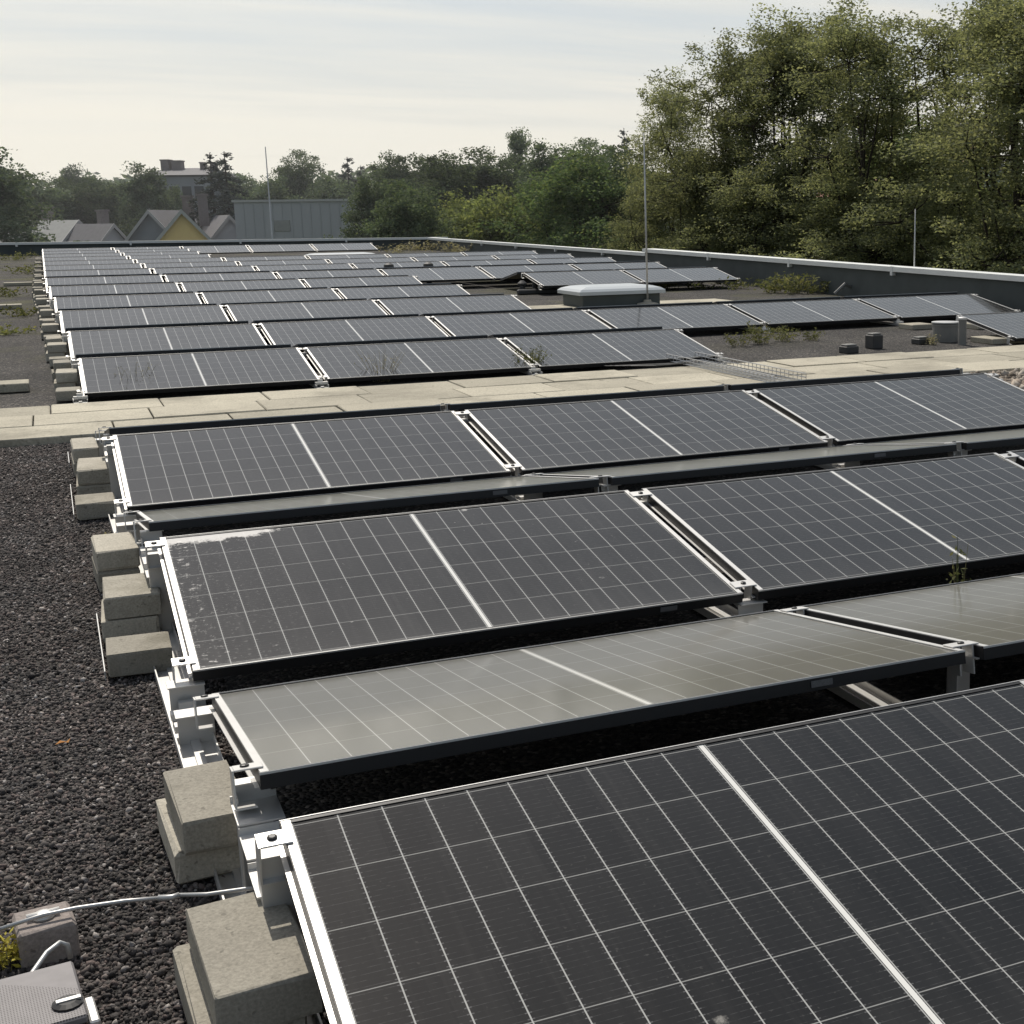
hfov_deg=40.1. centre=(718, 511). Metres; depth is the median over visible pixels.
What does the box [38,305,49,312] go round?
ballast block
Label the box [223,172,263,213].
hazy tree
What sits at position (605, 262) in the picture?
solar panel
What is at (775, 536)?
solar panel
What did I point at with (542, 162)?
broadleaf tree
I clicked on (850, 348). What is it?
wire holder
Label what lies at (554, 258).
solar panel
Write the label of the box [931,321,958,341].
vent drum
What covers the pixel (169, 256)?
solar panel
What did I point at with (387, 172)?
broadleaf tree
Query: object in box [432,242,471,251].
weed clump
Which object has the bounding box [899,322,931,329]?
concrete slab
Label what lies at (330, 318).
solar panel
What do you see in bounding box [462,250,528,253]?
solar panel
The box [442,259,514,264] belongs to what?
solar panel
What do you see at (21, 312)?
moss patch
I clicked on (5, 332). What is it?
moss patch
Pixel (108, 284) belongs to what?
solar panel
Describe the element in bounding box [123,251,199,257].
solar panel
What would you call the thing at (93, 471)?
ballast block
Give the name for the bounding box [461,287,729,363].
mounting rail
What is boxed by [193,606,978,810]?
solar panel
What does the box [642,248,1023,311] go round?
parapet wall
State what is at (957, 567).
weed
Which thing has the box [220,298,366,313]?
solar panel
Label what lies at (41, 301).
ballast block
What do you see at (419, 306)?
solar panel
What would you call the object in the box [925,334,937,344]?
weed clump
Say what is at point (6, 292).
moss patch
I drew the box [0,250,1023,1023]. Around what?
roof gravel
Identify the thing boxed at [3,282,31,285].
concrete slab
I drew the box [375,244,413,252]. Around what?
weed clump
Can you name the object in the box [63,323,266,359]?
solar panel
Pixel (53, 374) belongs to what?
ballast block
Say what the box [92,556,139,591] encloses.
ballast block
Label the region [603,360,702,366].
cable bundle
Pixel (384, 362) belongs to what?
dry weed
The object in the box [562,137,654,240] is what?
broadleaf tree
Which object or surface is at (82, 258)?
solar panel
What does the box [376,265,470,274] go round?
solar panel
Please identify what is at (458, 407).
solar panel
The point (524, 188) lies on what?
broadleaf tree
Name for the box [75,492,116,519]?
ballast block
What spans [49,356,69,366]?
ballast block
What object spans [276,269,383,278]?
solar panel
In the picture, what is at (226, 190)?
spruce
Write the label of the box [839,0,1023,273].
tall tree
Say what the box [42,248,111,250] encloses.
solar panel
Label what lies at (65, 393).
ballast block
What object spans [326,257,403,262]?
solar panel
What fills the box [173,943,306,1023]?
ballast block
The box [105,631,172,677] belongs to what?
ballast block
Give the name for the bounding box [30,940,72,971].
cable end
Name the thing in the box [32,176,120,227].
hazy tree
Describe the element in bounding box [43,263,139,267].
solar panel
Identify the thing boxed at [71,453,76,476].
ballast block
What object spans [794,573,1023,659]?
solar panel
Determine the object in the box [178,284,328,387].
mounting rail
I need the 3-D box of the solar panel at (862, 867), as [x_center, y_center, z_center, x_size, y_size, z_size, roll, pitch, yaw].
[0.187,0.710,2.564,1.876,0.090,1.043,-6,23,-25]
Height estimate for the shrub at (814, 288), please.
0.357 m
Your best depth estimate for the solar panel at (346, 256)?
31.62 m
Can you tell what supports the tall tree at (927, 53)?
on the ground
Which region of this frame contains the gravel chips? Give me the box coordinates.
[0,442,328,1023]
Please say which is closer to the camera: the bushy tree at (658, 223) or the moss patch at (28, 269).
the moss patch at (28, 269)
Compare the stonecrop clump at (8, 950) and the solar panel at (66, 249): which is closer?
the stonecrop clump at (8, 950)
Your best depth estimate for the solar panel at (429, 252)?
32.81 m
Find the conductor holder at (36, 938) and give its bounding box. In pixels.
[12,901,80,969]
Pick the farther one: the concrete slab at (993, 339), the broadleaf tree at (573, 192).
the broadleaf tree at (573, 192)
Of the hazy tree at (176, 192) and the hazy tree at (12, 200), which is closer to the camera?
the hazy tree at (12, 200)
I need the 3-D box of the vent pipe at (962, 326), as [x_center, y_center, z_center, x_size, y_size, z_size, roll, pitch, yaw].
[2.525,-1.875,14.239,0.100,0.288,0.098,-6,13,-25]
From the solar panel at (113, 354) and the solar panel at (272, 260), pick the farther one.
the solar panel at (272, 260)
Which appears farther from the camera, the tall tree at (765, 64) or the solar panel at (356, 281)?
the tall tree at (765, 64)
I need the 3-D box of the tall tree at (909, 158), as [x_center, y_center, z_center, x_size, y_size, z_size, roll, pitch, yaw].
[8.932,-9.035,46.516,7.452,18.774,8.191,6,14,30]
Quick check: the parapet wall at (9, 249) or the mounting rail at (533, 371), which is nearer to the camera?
the mounting rail at (533, 371)
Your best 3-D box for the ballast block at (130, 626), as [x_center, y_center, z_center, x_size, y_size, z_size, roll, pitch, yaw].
[-2.056,0.370,4.804,0.180,0.078,0.310,-6,14,-23]
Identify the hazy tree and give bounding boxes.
[0,146,87,242]
[0,172,76,220]
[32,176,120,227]
[59,162,92,217]
[67,173,137,233]
[112,161,180,236]
[154,184,182,209]
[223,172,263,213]
[236,173,301,199]
[271,149,337,198]
[301,172,354,198]
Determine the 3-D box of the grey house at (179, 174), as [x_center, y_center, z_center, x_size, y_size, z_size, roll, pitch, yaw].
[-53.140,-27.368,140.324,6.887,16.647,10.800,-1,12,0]
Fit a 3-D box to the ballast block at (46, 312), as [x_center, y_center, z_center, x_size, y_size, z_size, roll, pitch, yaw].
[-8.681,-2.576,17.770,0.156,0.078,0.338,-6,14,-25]
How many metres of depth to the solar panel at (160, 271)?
25.58 m
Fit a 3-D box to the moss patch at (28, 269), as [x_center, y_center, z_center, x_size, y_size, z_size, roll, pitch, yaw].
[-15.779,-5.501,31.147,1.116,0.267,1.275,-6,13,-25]
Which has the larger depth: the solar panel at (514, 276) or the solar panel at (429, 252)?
the solar panel at (429, 252)
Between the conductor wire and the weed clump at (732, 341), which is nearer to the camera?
the conductor wire
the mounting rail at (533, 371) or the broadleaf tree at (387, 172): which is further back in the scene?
the broadleaf tree at (387, 172)
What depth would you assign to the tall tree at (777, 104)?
53.22 m
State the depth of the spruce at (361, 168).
140.86 m
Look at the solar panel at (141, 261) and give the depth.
30.06 m
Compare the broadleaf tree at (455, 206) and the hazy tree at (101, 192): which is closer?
the broadleaf tree at (455, 206)
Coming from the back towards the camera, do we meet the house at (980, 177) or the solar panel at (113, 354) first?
the house at (980, 177)
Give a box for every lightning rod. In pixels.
[265,147,272,238]
[637,133,657,304]
[913,209,915,266]
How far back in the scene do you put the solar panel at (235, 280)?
21.58 m
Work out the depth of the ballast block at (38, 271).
28.75 m
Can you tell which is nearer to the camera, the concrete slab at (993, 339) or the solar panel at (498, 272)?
the concrete slab at (993, 339)
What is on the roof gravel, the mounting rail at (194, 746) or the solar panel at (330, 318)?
the mounting rail at (194, 746)
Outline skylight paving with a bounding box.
[528,299,731,308]
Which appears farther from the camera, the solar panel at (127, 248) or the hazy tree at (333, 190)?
the hazy tree at (333, 190)
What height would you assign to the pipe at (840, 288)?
0.284 m
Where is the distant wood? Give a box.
[1,161,1022,252]
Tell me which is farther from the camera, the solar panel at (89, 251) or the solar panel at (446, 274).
the solar panel at (89, 251)
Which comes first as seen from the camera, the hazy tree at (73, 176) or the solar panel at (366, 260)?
the solar panel at (366, 260)
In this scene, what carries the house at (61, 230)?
on the ground
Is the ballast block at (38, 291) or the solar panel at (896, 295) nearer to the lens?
the solar panel at (896, 295)
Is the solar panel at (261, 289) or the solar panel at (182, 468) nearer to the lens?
the solar panel at (182, 468)
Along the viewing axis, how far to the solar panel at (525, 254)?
31.29 m
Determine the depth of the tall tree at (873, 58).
47.97 m
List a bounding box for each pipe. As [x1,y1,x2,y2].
[834,282,850,294]
[958,317,967,344]
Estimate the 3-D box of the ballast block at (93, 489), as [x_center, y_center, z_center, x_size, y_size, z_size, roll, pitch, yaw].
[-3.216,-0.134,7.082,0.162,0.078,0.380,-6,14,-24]
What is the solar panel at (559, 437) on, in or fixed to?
on the mounting rail at (864, 695)
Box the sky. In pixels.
[0,0,1023,187]
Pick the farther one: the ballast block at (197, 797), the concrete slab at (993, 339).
the concrete slab at (993, 339)
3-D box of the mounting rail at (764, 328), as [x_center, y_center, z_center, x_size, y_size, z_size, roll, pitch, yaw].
[0.019,-2.389,16.759,0.122,0.231,2.536,-6,13,-25]
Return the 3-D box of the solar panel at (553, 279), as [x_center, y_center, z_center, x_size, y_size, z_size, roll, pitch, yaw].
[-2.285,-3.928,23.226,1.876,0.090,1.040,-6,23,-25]
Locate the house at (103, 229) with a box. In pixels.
[66,209,125,241]
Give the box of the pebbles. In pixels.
[970,367,1023,389]
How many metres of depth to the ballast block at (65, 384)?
10.97 m
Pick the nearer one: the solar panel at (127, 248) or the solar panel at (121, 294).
the solar panel at (121, 294)
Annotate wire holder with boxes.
[839,343,858,353]
[911,336,928,344]
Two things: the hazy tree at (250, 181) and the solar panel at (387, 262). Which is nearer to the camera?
the solar panel at (387, 262)
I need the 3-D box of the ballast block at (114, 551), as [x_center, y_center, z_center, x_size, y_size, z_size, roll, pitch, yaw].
[-2.376,0.153,5.412,0.152,0.078,0.320,-7,14,-27]
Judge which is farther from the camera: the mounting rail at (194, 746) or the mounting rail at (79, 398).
the mounting rail at (79, 398)
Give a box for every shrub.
[650,283,679,289]
[685,278,719,288]
[717,276,760,289]
[750,275,791,292]
[772,271,819,293]
[797,277,830,293]
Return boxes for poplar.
[500,126,533,183]
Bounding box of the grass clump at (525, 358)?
[508,345,551,363]
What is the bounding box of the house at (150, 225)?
[124,195,197,240]
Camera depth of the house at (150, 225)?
108.17 m
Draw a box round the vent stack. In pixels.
[517,281,560,294]
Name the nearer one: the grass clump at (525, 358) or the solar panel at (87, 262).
the grass clump at (525, 358)
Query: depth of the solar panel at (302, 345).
12.69 m
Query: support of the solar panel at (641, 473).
on the mounting rail at (864, 695)
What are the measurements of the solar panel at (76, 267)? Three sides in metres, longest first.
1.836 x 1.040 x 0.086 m
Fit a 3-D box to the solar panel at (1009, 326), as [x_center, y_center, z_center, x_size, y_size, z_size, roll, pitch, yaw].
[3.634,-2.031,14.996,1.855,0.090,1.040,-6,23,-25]
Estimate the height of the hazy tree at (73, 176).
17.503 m
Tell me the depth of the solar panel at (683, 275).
23.91 m
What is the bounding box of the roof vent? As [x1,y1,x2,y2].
[865,332,882,348]
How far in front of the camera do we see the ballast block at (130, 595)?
4.67 m
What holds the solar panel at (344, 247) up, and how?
on the roof gravel
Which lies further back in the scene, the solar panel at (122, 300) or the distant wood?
the distant wood
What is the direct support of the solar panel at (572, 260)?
on the roof gravel
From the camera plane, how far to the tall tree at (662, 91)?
60.30 m
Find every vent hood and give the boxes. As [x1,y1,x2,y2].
[384,263,393,267]
[423,262,432,283]
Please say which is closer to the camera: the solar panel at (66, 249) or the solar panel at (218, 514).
the solar panel at (218, 514)
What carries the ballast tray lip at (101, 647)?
on the roof gravel
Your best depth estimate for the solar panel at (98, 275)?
23.00 m
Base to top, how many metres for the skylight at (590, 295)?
0.292 m
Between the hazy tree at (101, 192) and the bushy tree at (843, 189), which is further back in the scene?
the hazy tree at (101, 192)
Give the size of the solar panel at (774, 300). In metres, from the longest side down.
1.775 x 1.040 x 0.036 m
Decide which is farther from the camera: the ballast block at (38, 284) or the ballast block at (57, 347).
the ballast block at (38, 284)
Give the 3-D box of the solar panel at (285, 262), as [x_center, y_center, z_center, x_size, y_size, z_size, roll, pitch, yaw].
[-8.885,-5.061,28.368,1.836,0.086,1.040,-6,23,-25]
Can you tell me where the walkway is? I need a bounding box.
[0,345,1023,447]
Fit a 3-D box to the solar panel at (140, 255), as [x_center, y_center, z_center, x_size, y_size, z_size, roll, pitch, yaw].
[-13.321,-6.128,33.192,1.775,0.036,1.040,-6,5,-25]
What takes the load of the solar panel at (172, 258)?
on the roof gravel
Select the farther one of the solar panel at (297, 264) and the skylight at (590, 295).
the solar panel at (297, 264)
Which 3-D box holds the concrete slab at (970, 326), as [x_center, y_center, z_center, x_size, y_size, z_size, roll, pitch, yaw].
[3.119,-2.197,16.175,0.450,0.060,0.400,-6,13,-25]
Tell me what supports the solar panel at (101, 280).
on the mounting rail at (79, 398)
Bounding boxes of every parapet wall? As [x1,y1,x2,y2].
[0,237,447,255]
[427,237,644,261]
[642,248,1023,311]
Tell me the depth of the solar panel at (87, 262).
29.30 m
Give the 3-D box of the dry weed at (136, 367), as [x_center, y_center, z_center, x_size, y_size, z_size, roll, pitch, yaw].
[-4.663,-1.082,11.023,0.344,0.249,0.317,-6,13,-25]
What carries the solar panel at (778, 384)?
on the mounting rail
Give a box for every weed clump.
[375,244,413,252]
[395,239,440,250]
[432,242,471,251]
[723,329,757,346]
[745,321,780,343]
[764,326,798,341]
[799,327,824,340]
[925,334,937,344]
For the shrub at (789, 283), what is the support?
on the roof gravel
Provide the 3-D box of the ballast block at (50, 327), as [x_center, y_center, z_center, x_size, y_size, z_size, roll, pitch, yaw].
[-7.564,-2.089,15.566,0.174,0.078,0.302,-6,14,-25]
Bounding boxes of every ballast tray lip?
[70,484,74,519]
[96,613,105,679]
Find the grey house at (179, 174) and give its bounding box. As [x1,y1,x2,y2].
[143,159,242,215]
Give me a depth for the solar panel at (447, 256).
30.52 m
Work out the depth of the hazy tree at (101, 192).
128.71 m
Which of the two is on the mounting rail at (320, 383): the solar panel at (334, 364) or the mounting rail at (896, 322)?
the solar panel at (334, 364)
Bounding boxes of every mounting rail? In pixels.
[48,295,87,402]
[95,434,322,1023]
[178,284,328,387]
[302,282,542,375]
[443,410,969,709]
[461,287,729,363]
[723,390,968,469]
[738,326,771,332]
[873,319,903,325]
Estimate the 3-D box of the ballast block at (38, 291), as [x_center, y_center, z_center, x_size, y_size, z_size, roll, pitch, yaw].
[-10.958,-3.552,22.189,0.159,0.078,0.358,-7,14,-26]
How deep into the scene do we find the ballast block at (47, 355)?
13.20 m
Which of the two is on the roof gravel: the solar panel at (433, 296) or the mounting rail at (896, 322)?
the mounting rail at (896, 322)
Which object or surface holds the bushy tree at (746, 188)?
on the ground
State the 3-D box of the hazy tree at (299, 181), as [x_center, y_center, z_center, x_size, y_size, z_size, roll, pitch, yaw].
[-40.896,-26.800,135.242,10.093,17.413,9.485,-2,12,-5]
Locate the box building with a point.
(305, 218)
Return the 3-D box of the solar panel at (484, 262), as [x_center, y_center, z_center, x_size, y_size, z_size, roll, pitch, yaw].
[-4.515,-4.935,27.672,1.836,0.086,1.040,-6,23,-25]
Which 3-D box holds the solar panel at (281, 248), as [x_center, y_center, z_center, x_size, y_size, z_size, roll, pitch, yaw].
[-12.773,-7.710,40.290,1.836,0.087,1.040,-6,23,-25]
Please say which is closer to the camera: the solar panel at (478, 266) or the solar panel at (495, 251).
the solar panel at (478, 266)
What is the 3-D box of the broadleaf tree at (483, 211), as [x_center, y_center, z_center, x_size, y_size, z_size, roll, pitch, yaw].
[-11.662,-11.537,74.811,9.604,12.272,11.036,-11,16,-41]
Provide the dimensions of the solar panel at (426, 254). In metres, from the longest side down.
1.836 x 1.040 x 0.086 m
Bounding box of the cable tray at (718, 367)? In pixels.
[666,352,805,381]
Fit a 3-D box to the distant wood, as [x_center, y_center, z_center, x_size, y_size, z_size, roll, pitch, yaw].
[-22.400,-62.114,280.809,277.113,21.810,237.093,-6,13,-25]
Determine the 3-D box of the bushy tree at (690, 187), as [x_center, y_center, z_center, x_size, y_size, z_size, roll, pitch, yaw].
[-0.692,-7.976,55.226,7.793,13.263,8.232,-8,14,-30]
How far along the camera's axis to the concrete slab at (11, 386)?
11.06 m
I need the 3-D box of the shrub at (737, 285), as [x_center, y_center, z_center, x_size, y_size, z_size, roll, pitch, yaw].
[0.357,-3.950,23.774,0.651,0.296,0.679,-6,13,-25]
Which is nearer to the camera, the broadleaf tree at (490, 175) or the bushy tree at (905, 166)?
the bushy tree at (905, 166)
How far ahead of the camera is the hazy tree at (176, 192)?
123.27 m
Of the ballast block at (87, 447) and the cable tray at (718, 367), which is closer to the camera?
the ballast block at (87, 447)
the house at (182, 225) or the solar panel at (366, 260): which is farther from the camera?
the house at (182, 225)
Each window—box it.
[182,186,191,194]
[194,186,203,198]
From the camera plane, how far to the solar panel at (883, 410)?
8.32 m
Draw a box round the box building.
[231,199,376,239]
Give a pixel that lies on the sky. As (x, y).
(102, 85)
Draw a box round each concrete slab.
[0,304,21,308]
[0,379,29,392]
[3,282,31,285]
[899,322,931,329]
[967,322,983,329]
[970,335,1023,344]
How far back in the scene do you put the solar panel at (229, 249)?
39.49 m
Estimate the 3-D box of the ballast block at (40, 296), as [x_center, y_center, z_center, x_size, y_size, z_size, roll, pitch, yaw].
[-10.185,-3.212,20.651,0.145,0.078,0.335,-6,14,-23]
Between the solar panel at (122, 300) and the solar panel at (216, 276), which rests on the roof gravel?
the solar panel at (216, 276)
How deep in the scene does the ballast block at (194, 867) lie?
3.01 m
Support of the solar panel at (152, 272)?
on the roof gravel
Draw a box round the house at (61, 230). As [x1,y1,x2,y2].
[0,207,82,242]
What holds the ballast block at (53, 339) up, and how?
on the ballast block
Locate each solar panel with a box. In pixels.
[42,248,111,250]
[42,250,118,254]
[42,253,121,256]
[42,275,165,295]
[43,256,126,260]
[43,259,136,266]
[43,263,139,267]
[44,263,143,269]
[44,268,146,270]
[44,268,153,277]
[45,273,158,285]
[45,283,181,304]
[48,282,173,294]
[50,293,202,317]
[53,291,192,297]
[55,305,229,332]
[57,303,216,312]
[62,259,126,260]
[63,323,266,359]
[65,320,248,331]
[72,347,327,396]
[75,344,290,358]
[95,403,449,444]
[102,411,521,514]
[113,246,181,251]
[118,249,190,254]
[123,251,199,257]
[123,473,610,543]
[127,254,188,258]
[129,254,210,260]
[134,257,218,262]
[136,257,222,263]
[142,261,226,267]
[143,261,238,268]
[145,490,756,682]
[151,265,249,273]
[153,266,256,274]
[162,271,269,281]
[165,272,277,282]
[177,278,294,290]
[181,279,304,292]
[182,245,250,253]
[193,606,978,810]
[196,287,326,300]
[201,288,340,304]
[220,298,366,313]
[222,255,302,260]
[224,256,307,260]
[226,300,386,323]
[236,259,316,265]
[239,259,328,265]
[248,244,315,252]
[250,314,418,327]
[253,263,345,270]
[254,679,1023,1023]
[256,264,352,271]
[260,316,447,346]
[272,268,373,278]
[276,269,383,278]
[291,335,487,352]
[298,275,407,286]
[303,276,421,288]
[305,254,359,257]
[305,338,538,382]
[308,254,387,258]
[312,243,377,251]
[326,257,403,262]
[328,257,413,263]
[330,283,450,295]
[337,284,469,299]
[348,261,428,267]
[352,261,445,268]
[368,293,503,307]
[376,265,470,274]
[377,295,530,314]
[380,267,494,281]
[384,252,451,255]
[388,252,464,256]
[412,255,486,258]
[414,256,495,260]
[419,307,572,322]
[431,310,610,335]
[440,384,729,411]
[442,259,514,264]
[444,259,532,266]
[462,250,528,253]
[463,251,537,255]
[464,390,834,475]
[472,263,562,268]
[480,264,577,279]
[488,326,662,341]
[489,253,563,256]
[494,254,572,258]
[500,269,612,280]
[503,329,723,369]
[521,270,645,289]
[530,257,595,258]
[530,257,615,263]
[540,441,963,484]
[564,261,649,263]
[571,262,666,269]
[573,302,712,311]
[587,304,766,330]
[615,266,705,269]
[624,267,740,283]
[641,453,1023,599]
[713,296,839,303]
[718,368,962,391]
[728,299,899,326]
[752,373,1023,445]
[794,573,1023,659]
[840,292,956,298]
[857,294,1020,319]
[861,428,1023,449]
[956,312,1023,344]
[1006,450,1023,466]
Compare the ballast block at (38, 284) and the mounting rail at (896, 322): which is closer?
the mounting rail at (896, 322)
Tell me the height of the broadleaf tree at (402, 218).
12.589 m
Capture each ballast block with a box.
[34,275,43,279]
[34,282,43,286]
[34,289,45,294]
[35,270,42,274]
[35,295,45,301]
[36,298,48,304]
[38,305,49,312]
[40,309,53,316]
[41,331,57,338]
[42,318,54,322]
[42,323,59,331]
[43,334,60,343]
[45,351,65,361]
[46,336,61,345]
[47,342,67,352]
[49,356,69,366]
[51,369,55,381]
[53,359,70,371]
[54,379,75,390]
[55,368,77,382]
[55,386,80,401]
[70,437,99,462]
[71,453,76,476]
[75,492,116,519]
[76,479,110,494]
[77,457,109,485]
[91,532,140,571]
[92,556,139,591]
[101,599,159,643]
[102,573,162,619]
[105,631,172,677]
[156,798,239,883]
[163,760,237,855]
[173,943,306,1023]
[186,892,322,1023]
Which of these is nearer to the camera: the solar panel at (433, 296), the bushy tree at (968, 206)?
the solar panel at (433, 296)
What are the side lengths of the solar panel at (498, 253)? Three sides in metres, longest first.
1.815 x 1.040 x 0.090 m
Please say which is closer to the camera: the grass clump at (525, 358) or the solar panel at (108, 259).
the grass clump at (525, 358)
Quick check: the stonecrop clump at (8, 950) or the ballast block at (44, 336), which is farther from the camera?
the ballast block at (44, 336)
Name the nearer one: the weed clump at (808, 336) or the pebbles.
the pebbles
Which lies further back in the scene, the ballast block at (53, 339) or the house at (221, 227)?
the house at (221, 227)
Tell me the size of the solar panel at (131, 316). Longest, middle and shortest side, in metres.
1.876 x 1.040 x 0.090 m
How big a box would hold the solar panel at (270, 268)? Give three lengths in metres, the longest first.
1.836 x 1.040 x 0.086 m
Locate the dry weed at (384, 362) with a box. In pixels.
[354,348,403,382]
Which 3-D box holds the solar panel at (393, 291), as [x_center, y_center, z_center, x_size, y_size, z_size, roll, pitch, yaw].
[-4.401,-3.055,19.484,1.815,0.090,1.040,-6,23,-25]
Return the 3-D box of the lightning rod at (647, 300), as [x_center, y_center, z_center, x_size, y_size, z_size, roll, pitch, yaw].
[-1.026,-4.093,19.363,0.300,2.419,0.292,-6,13,-25]
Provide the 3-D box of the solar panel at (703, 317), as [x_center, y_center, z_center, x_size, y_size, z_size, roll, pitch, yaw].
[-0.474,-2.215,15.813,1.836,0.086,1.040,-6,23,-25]
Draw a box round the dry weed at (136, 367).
[114,362,157,377]
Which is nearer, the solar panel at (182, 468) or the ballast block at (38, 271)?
the solar panel at (182, 468)
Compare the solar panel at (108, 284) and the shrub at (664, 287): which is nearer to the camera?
the solar panel at (108, 284)
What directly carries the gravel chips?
on the roof gravel
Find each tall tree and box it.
[612,64,725,251]
[618,23,853,254]
[673,0,935,255]
[674,2,898,258]
[716,0,1010,266]
[811,1,1023,269]
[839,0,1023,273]
[885,0,1023,270]
[913,0,1023,273]
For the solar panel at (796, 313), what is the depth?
16.48 m
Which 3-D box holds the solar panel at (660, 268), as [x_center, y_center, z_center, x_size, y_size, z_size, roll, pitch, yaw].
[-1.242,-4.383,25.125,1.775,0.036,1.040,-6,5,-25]
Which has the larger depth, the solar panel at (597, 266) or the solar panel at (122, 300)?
the solar panel at (597, 266)
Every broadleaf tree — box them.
[323,173,415,238]
[337,149,432,236]
[356,178,469,239]
[397,150,494,229]
[401,152,450,218]
[422,190,498,238]
[439,145,524,219]
[450,184,541,244]
[476,145,662,250]
[493,138,608,244]
[498,168,571,244]
[557,144,714,250]
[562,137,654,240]
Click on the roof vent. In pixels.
(873, 340)
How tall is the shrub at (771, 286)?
0.367 m
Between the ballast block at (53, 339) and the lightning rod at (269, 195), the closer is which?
the ballast block at (53, 339)
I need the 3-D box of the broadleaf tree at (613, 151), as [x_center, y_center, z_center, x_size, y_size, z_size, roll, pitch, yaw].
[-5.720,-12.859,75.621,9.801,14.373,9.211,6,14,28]
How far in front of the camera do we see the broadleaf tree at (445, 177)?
93.48 m
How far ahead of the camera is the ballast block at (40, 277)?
26.50 m
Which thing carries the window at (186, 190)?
in the grey house at (179, 174)
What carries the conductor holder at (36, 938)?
on the roof gravel
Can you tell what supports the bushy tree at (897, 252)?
on the ground
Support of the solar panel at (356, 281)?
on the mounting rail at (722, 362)
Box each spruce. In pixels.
[187,152,233,227]
[198,152,249,226]
[335,158,359,196]
[352,166,369,186]
[617,128,634,170]
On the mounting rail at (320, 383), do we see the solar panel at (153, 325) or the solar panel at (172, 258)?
the solar panel at (153, 325)
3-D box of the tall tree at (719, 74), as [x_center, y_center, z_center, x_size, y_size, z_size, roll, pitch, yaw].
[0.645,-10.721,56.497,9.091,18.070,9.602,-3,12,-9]
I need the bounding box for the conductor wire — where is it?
[0,886,253,930]
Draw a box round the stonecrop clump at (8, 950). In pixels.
[0,927,25,970]
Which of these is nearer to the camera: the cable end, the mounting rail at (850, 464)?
the cable end
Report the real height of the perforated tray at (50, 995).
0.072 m
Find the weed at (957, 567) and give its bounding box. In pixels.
[946,535,970,583]
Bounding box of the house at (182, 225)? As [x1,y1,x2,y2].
[155,194,211,240]
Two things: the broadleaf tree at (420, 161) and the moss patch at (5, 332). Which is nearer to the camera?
the moss patch at (5, 332)
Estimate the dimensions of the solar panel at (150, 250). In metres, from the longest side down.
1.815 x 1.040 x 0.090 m
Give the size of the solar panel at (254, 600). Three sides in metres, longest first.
1.876 x 1.043 x 0.090 m
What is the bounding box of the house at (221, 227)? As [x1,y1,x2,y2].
[201,215,236,239]
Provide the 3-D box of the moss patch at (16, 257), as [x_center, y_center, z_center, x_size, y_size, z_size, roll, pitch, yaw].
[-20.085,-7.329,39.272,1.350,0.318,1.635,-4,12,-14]
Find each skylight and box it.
[304,252,374,255]
[557,283,665,306]
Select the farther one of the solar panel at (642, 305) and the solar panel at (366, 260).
the solar panel at (366, 260)
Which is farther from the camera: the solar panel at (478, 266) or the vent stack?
the solar panel at (478, 266)
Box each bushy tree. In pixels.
[584,178,712,251]
[591,145,779,253]
[648,150,827,258]
[742,154,949,265]
[813,193,967,266]
[814,107,989,257]
[882,171,1011,270]
[919,197,1023,271]
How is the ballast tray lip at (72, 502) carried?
on the gravel chips
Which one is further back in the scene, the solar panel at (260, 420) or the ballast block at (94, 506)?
the solar panel at (260, 420)
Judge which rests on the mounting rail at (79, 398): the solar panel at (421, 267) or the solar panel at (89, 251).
the solar panel at (89, 251)
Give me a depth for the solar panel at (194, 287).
21.08 m
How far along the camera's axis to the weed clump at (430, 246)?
45.03 m
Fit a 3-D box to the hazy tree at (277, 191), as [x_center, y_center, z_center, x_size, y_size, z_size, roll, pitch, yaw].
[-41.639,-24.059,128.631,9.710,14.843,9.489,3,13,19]
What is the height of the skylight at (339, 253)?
0.292 m
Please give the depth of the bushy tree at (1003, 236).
43.36 m
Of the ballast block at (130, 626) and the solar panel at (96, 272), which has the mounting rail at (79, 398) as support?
the solar panel at (96, 272)
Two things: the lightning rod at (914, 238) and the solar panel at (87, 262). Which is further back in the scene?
the solar panel at (87, 262)
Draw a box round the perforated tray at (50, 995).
[0,961,100,1023]
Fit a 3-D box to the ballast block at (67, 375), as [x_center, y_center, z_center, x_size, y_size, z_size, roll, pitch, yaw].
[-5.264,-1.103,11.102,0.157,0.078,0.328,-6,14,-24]
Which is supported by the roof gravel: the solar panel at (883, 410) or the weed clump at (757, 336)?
the weed clump at (757, 336)
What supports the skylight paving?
on the roof gravel
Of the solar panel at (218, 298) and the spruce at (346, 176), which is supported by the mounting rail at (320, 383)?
the solar panel at (218, 298)
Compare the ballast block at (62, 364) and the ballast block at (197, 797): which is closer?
the ballast block at (197, 797)
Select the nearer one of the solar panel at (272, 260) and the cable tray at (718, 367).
the cable tray at (718, 367)
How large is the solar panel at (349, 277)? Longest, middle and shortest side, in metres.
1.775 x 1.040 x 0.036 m
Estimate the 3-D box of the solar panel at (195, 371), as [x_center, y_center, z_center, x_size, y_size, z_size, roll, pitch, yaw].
[-4.255,-1.144,11.287,1.876,0.090,1.040,-6,23,-25]
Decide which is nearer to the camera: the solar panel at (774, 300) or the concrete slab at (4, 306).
the solar panel at (774, 300)
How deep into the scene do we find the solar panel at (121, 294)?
18.59 m
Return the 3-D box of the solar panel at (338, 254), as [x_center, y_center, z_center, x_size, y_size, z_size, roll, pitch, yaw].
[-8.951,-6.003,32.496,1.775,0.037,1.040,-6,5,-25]
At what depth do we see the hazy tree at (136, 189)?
120.41 m
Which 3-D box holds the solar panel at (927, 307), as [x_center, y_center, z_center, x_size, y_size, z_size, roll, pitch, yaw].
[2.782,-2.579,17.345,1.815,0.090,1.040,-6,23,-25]
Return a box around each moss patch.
[0,251,38,260]
[0,286,32,296]
[0,304,37,316]
[0,322,40,334]
[1,264,42,273]

